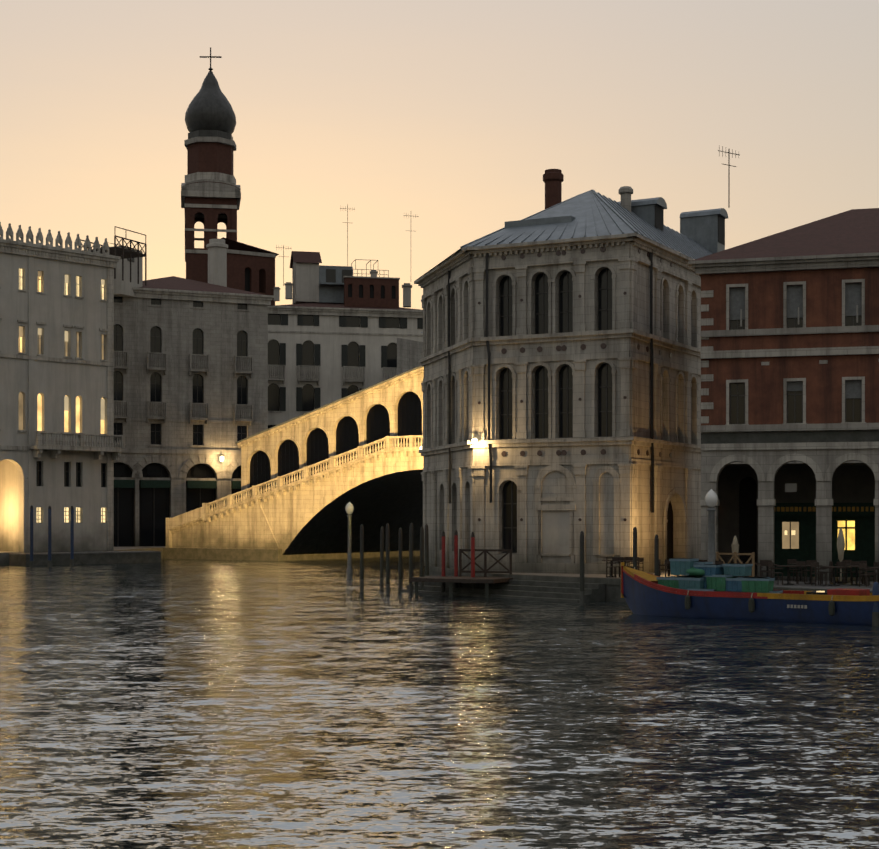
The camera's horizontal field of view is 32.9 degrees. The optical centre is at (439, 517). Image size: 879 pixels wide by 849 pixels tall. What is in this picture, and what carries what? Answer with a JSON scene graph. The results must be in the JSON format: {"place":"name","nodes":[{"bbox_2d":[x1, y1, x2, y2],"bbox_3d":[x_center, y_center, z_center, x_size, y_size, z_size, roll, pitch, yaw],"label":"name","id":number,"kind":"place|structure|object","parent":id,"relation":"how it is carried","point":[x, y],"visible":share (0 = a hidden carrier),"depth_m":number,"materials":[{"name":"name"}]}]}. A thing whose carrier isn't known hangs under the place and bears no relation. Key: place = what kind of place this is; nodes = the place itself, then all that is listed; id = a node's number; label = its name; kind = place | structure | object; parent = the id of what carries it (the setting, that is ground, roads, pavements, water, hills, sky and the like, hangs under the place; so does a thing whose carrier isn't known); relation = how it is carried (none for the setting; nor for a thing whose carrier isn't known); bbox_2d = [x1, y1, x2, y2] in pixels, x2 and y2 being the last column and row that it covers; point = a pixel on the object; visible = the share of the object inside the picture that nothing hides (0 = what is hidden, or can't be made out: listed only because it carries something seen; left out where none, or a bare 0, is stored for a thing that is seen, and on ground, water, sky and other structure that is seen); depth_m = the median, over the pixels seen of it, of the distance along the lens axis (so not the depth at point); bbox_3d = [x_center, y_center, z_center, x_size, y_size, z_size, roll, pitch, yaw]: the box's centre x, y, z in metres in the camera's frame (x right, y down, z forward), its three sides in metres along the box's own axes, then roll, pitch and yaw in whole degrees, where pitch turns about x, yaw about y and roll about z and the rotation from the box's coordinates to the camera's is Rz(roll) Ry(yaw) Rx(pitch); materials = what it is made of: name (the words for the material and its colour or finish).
{"place":"outdoors","nodes":[
{"label":"outdoors","id":0,"kind":"place"},
{"bbox_2d":[221,237,278,305],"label":"building","id":1,"kind":"structure","parent":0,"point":[250,268],"depth_m":167.02,"materials":[{"name":"brick"}]},
{"bbox_2d":[181,47,240,282],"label":"bell tower","id":2,"kind":"structure","parent":1,"relation":"on","point":[210,194],"depth_m":168.35,"materials":[{"name":"red brick"}]},
{"bbox_2d":[185,71,235,133],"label":"onion dome","id":3,"kind":"structure","parent":2,"relation":"attached to","point":[209,107],"depth_m":169.04,"materials":[{"name":"grey metal"}]},
{"bbox_2d":[0,556,878,848],"bbox_3d":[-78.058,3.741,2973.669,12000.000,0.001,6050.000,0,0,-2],"label":"canal water","id":4,"kind":"structure","parent":0,"point":[236,704],"depth_m":27.73,"materials":[{"name":"grey liquid"}]},
{"bbox_2d":[0,222,160,565],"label":"building","id":5,"kind":"structure","parent":4,"relation":"on","point":[60,453],"depth_m":120.70,"materials":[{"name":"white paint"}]},
{"bbox_2d":[166,332,423,554],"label":"bridge","id":6,"kind":"structure","parent":4,"relation":"on","point":[280,514],"depth_m":129.53,"materials":[{"name":"stone"}]},
{"bbox_2d":[250,392,422,554],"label":"bridge arch openings","id":7,"kind":"object","parent":6,"relation":"attached to","point":[394,501],"visible":0.21,"depth_m":131.63,"materials":[{"name":"black"}]},
{"bbox_2d":[346,514,352,578],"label":"bridge lamp","id":8,"kind":"object","parent":4,"relation":"in","point":[349,572],"depth_m":91.39,"materials":[{"name":"white"}]},
{"bbox_2d":[345,502,353,513],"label":"lamp globe","id":9,"kind":"object","parent":8,"relation":"on","point":[349,508],"visible":0.9,"depth_m":91.32,"materials":[{"name":"white glass"}]},
{"bbox_2d":[30,505,878,625],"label":"mooring poles","id":10,"kind":"object","parent":4,"relation":"in","point":[875,611],"visible":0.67,"depth_m":72.47,"materials":[{"name":"brown wood"}]},
{"bbox_2d":[409,549,512,597],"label":"landing stage","id":11,"kind":"object","parent":4,"relation":"in","point":[460,579],"visible":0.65,"depth_m":71.28,"materials":[{"name":"brown wood"}]},
{"bbox_2d":[114,338,876,602],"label":"quays and steps","id":12,"kind":"object","parent":4,"relation":"on","point":[557,587],"visible":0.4,"depth_m":71.63,"materials":[{"name":"stone"}]},
{"bbox_2d":[114,239,273,546],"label":"building","id":13,"kind":"structure","parent":12,"relation":"on","point":[190,383],"depth_m":143.53,"materials":[{"name":"stone"}]},
{"bbox_2d":[78,226,146,296],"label":"rooftop terrace","id":14,"kind":"structure","parent":13,"relation":"attached to","point":[128,273],"depth_m":139.67,"materials":[{"name":"grey wood"}]},
{"bbox_2d":[268,204,422,529],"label":"palazzo","id":15,"kind":"structure","parent":12,"relation":"on","point":[335,333],"depth_m":161.37,"materials":[{"name":"paint"}]},
{"bbox_2d":[414,146,746,573],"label":"palace building","id":16,"kind":"structure","parent":12,"relation":"on","point":[560,361],"depth_m":74.55,"materials":[{"name":"stone"}]},
{"bbox_2d":[707,508,715,563],"bbox_3d":[11.317,1.759,61.921,0.480,4.364,0.456,0,0,-2],"label":"lamp post","id":17,"kind":"object","parent":12,"relation":"on","point":[711,535],"visible":0.48,"depth_m":61.80,"materials":[{"name":"white"}]},
{"bbox_2d":[705,489,717,507],"bbox_3d":[11.317,-0.803,61.921,0.540,0.800,0.526,0,0,-2],"label":"lamp globe","id":18,"kind":"object","parent":17,"relation":"on","point":[711,498],"visible":0.92,"depth_m":61.75,"materials":[{"name":"white glass"}]},
{"bbox_2d":[716,552,754,576],"bbox_3d":[12.250,2.064,61.641,1.835,1.293,0.127,0,0,43],"label":"timber fence","id":19,"kind":"object","parent":12,"relation":"on","point":[735,556],"visible":0.46,"depth_m":61.50,"materials":[{"name":"brown wood"}]},
{"bbox_2d":[602,557,878,586],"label":"cafe tables and chairs","id":20,"kind":"object","parent":12,"relation":"on","point":[860,565],"visible":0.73,"depth_m":60.95,"materials":[{"name":"black metal"}]},
{"bbox_2d":[688,208,878,580],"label":"brick building","id":21,"kind":"structure","parent":12,"relation":"on","point":[789,345],"depth_m":65.36,"materials":[{"name":"red brick"}]},
{"bbox_2d":[731,528,847,583],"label":"closed parasols","id":22,"kind":"object","parent":12,"relation":"on","point":[840,544],"visible":0.62,"depth_m":61.59,"materials":[{"name":"fabric"}]},
{"bbox_2d":[621,562,878,624],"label":"cargo boat","id":23,"kind":"object","parent":4,"relation":"on","point":[643,593],"visible":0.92,"depth_m":54.25,"materials":[{"name":"blue wood"}]},
{"bbox_2d":[657,558,782,593],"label":"fish crates","id":24,"kind":"object","parent":23,"relation":"on","point":[720,577],"visible":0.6,"depth_m":55.74,"materials":[{"name":"teal plastic"}]},
{"bbox_2d":[686,567,704,576],"bbox_3d":[9.802,2.041,56.357,1.500,0.400,0.867,0,0,34],"label":"tarpaulin","id":25,"kind":"object","parent":24,"relation":"on","point":[693,571],"visible":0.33,"depth_m":56.04,"materials":[{"name":"green fabric"}]},
{"bbox_2d":[0,0,878,309],"label":"sky","id":26,"kind":"structure","parent":0,"point":[453,115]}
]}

